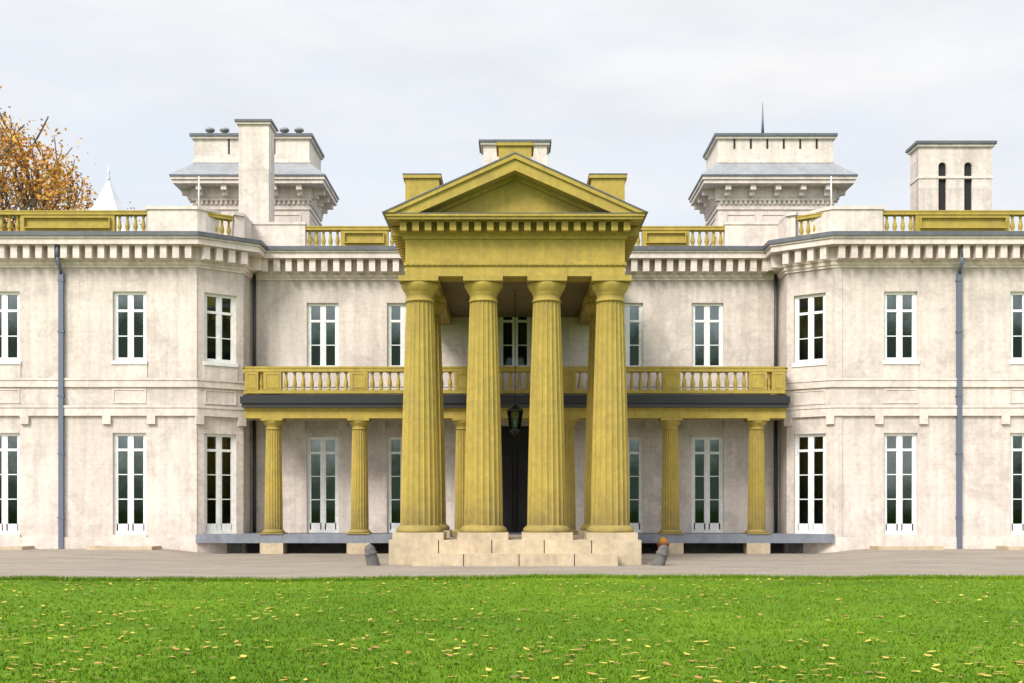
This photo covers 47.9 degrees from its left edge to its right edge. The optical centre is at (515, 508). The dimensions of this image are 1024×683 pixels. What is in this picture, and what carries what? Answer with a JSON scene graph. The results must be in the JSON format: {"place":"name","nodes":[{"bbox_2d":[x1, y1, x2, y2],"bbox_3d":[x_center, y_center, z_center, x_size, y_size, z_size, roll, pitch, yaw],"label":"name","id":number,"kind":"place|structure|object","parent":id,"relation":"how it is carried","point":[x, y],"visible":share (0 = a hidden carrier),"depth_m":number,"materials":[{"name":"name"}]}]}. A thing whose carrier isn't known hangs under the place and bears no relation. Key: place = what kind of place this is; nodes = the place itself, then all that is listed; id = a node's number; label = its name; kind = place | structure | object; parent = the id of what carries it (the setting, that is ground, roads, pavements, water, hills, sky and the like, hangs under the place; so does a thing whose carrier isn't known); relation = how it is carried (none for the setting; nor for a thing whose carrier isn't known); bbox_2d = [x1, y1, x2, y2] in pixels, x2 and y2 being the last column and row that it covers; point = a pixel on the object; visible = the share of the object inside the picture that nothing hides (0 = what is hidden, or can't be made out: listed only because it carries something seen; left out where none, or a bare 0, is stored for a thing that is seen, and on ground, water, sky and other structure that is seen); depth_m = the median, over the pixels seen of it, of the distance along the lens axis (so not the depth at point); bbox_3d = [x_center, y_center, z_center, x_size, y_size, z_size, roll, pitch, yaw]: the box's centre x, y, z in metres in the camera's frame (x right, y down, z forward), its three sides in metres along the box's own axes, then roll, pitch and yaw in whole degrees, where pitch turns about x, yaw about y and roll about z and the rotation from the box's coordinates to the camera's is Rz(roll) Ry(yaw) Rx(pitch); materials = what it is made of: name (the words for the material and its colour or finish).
{"place":"outdoors","nodes":[
{"label":"outdoors","id":0,"kind":"place"},
{"bbox_2d":[0,572,1023,682],"bbox_3d":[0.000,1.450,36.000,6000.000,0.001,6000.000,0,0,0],"label":"ground","id":1,"kind":"structure","parent":0,"point":[562,658],"depth_m":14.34,"materials":[{"name":"green plant"}]},
{"bbox_2d":[0,86,140,230],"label":"autumn tree","id":2,"kind":"object","parent":1,"relation":"on","point":[12,144],"visible":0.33,"depth_m":61.01,"materials":[{"name":"orange plant"}]},
{"bbox_2d":[0,231,1023,552],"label":"building walls","id":3,"kind":"structure","parent":1,"relation":"on","point":[174,399],"depth_m":36.00,"materials":[{"name":"white paint"}]},
{"bbox_2d":[90,164,138,230],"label":"pavilion roof","id":4,"kind":"structure","parent":3,"relation":"on","point":[108,199],"depth_m":50.59,"materials":[{"name":"grey"}]},
{"bbox_2d":[55,245,964,548],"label":"downpipes","id":5,"kind":"object","parent":3,"relation":"attached to","point":[957,395],"visible":0.83,"depth_m":35.87,"materials":[{"name":"grey metal"}]},
{"bbox_2d":[0,176,1023,245],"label":"parapet","id":6,"kind":"structure","parent":3,"relation":"on","point":[206,219],"depth_m":36.16,"materials":[{"name":"yellow paint"}]},
{"bbox_2d":[0,292,1023,536],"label":"windows","id":7,"kind":"structure","parent":3,"relation":"in","point":[514,350],"depth_m":36.79,"materials":[{"name":"white glass"}]},
{"bbox_2d":[196,366,833,553],"bbox_3d":[0.000,-1.400,36.835,19.880,6.100,2.330,0,0,0],"label":"veranda","id":8,"kind":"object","parent":3,"relation":"attached to","point":[360,413],"depth_m":35.94,"materials":[{"name":"paint"}]},
{"bbox_2d":[169,102,996,245],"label":"chimneys","id":9,"kind":"object","parent":3,"relation":"on","point":[257,170],"visible":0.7,"depth_m":42.77,"materials":[{"name":"paint"}]},
{"bbox_2d":[0,548,1023,682],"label":"fallen leaves","id":10,"kind":"object","parent":1,"relation":"on","point":[487,669],"visible":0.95,"depth_m":12.26,"materials":[{"name":"yellow plant"}]},
{"bbox_2d":[382,141,647,565],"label":"portico","id":11,"kind":"structure","parent":1,"relation":"on","point":[514,230],"depth_m":30.02,"materials":[{"name":"paint"}]},
{"bbox_2d":[507,403,523,435],"bbox_3d":[0.000,-4.225,33.400,0.500,4.210,0.433,0,0,0],"label":"hanging lantern","id":12,"kind":"object","parent":11,"relation":"hanging from","point":[514,407],"visible":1,"depth_m":33.38,"materials":[{"name":"black metal"}]},
{"bbox_2d":[0,549,1023,580],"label":"gravel path","id":13,"kind":"structure","parent":0,"point":[65,563],"depth_m":29.40,"materials":[{"name":"beige gravel"}]},
{"bbox_2d":[364,544,379,565],"bbox_3d":[-3.627,1.304,29.450,0.465,0.809,0.340,0,0,0],"label":"bollard","id":14,"kind":"object","parent":13,"relation":"on","point":[371,556],"visible":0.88,"depth_m":29.32,"materials":[{"name":"grey stone"}]},
{"bbox_2d":[651,545,668,565],"bbox_3d":[3.674,1.315,29.450,0.519,0.806,0.340,0,0,0],"label":"bollard","id":15,"kind":"object","parent":13,"relation":"on","point":[661,556],"visible":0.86,"depth_m":29.32,"materials":[{"name":"grey stone"}]},
{"bbox_2d":[657,537,669,547],"bbox_3d":[4.550,1.130,35.400,0.400,0.540,0.390,0,0,0],"label":"pumpkin","id":16,"kind":"object","parent":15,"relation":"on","point":[662,541],"visible":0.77,"depth_m":35.29,"materials":[{"name":"orange ceramic"}]},
{"bbox_2d":[0,0,1023,245],"label":"sky","id":17,"kind":"structure","parent":0,"point":[386,90],"materials":[{"name":"white"}]}
]}

